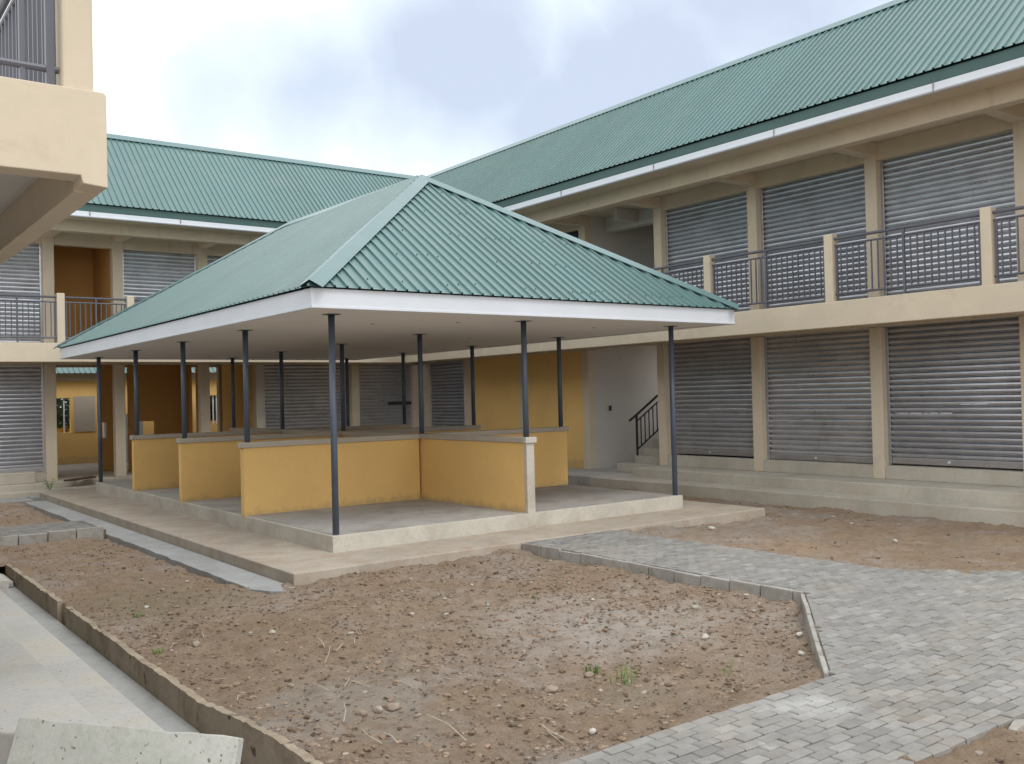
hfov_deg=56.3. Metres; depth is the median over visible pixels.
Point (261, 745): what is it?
drain wall
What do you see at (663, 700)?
soil
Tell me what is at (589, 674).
stone
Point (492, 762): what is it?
leaf litter
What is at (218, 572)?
apron
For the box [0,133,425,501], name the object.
shop block
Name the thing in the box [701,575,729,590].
kerb stone
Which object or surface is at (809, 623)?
kerb stone
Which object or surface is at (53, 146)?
shop block
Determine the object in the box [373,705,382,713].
stone
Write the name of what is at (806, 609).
kerb stone
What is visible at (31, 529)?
path
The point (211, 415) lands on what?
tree
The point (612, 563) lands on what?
kerb stone
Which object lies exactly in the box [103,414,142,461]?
wall
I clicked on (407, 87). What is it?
sky
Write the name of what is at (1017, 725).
kerb fragment
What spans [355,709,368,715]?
stone
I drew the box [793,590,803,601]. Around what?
kerb stone
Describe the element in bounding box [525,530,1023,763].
path
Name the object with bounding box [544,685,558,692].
stone
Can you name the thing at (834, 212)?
shop block
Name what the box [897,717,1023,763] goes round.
soil
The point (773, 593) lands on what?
kerb stone
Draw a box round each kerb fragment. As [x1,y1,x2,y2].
[974,750,982,755]
[1008,719,1023,730]
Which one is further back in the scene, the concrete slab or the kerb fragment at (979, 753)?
the kerb fragment at (979, 753)
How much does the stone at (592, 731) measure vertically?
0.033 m
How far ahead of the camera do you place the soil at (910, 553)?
12.67 m
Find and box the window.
[566,230,578,238]
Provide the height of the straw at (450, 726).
0.128 m
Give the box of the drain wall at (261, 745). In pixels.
[65,606,323,763]
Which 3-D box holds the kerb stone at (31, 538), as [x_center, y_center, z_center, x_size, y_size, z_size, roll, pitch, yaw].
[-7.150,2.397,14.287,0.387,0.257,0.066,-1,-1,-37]
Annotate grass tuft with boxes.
[132,609,141,617]
[152,647,164,653]
[583,662,600,673]
[610,663,640,686]
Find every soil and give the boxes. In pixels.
[0,502,249,626]
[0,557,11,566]
[79,548,848,763]
[574,484,1023,578]
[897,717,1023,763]
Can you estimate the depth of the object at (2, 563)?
12.21 m
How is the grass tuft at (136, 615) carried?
on the soil at (663, 700)
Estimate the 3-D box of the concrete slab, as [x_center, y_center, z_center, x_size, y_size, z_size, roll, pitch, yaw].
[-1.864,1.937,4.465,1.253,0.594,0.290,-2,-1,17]
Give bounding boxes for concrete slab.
[7,717,243,763]
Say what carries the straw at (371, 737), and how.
on the soil at (663, 700)
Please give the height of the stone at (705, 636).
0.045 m
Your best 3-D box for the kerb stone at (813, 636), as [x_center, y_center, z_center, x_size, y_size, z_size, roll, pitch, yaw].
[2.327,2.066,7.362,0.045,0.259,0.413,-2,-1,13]
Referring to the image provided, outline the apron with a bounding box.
[25,501,294,594]
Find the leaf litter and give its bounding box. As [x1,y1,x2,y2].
[4,541,810,763]
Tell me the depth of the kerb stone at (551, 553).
11.72 m
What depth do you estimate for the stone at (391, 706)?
6.17 m
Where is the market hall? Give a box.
[56,367,216,472]
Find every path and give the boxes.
[0,520,105,536]
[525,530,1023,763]
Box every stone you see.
[0,535,17,545]
[18,533,46,544]
[48,529,75,541]
[76,526,103,539]
[191,641,199,646]
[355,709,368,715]
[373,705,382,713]
[384,702,400,710]
[522,543,540,555]
[540,546,560,559]
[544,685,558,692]
[560,551,580,563]
[580,553,602,564]
[584,671,593,677]
[589,728,595,734]
[602,557,624,568]
[624,561,649,574]
[649,566,674,581]
[674,571,700,584]
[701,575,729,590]
[701,633,708,638]
[730,579,760,595]
[760,584,793,600]
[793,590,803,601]
[798,651,804,655]
[800,594,806,612]
[803,602,810,621]
[806,615,814,638]
[810,628,818,653]
[814,642,822,664]
[819,656,828,677]
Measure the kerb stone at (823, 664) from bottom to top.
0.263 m
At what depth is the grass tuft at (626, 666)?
6.58 m
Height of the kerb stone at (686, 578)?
0.260 m
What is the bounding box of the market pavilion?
[40,174,764,585]
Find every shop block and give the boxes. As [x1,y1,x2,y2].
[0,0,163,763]
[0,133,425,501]
[406,0,1023,527]
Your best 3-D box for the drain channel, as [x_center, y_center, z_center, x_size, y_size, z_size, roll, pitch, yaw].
[-3.662,2.400,8.027,0.464,0.100,9.560,-1,-1,-37]
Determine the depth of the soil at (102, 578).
11.58 m
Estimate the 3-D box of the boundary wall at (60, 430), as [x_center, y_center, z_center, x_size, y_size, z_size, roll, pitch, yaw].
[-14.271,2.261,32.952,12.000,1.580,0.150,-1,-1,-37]
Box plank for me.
[64,476,95,480]
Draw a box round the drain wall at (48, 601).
[5,564,62,622]
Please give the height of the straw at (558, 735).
0.113 m
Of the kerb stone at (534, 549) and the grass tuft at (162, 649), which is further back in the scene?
the kerb stone at (534, 549)
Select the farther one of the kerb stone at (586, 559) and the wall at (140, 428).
the wall at (140, 428)
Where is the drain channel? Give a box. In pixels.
[9,586,199,732]
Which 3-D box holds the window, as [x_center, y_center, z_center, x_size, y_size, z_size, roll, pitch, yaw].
[1.470,-3.116,23.853,0.160,1.203,0.861,-1,-1,-37]
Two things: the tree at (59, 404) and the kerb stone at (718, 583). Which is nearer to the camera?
the kerb stone at (718, 583)
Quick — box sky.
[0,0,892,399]
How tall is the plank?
0.070 m
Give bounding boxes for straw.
[361,728,381,743]
[427,714,466,740]
[540,724,573,743]
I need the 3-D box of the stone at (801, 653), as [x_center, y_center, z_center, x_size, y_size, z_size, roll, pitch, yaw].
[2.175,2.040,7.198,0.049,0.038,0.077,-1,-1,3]
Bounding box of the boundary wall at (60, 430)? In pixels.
[57,421,215,432]
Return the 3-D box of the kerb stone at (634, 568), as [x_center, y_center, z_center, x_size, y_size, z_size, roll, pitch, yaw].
[1.373,2.131,10.539,0.058,0.269,0.364,-1,-1,-37]
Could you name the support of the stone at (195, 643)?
on the soil at (663, 700)
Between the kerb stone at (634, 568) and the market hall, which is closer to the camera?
the kerb stone at (634, 568)
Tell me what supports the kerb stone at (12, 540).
on the soil at (102, 578)
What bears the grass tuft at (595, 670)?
on the soil at (663, 700)
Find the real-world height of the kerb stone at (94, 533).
0.274 m
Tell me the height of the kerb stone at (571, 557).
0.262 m
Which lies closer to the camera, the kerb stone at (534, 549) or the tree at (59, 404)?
the kerb stone at (534, 549)
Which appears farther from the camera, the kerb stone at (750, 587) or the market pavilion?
the market pavilion
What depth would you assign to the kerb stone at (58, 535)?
14.50 m
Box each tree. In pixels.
[56,398,69,430]
[210,395,215,420]

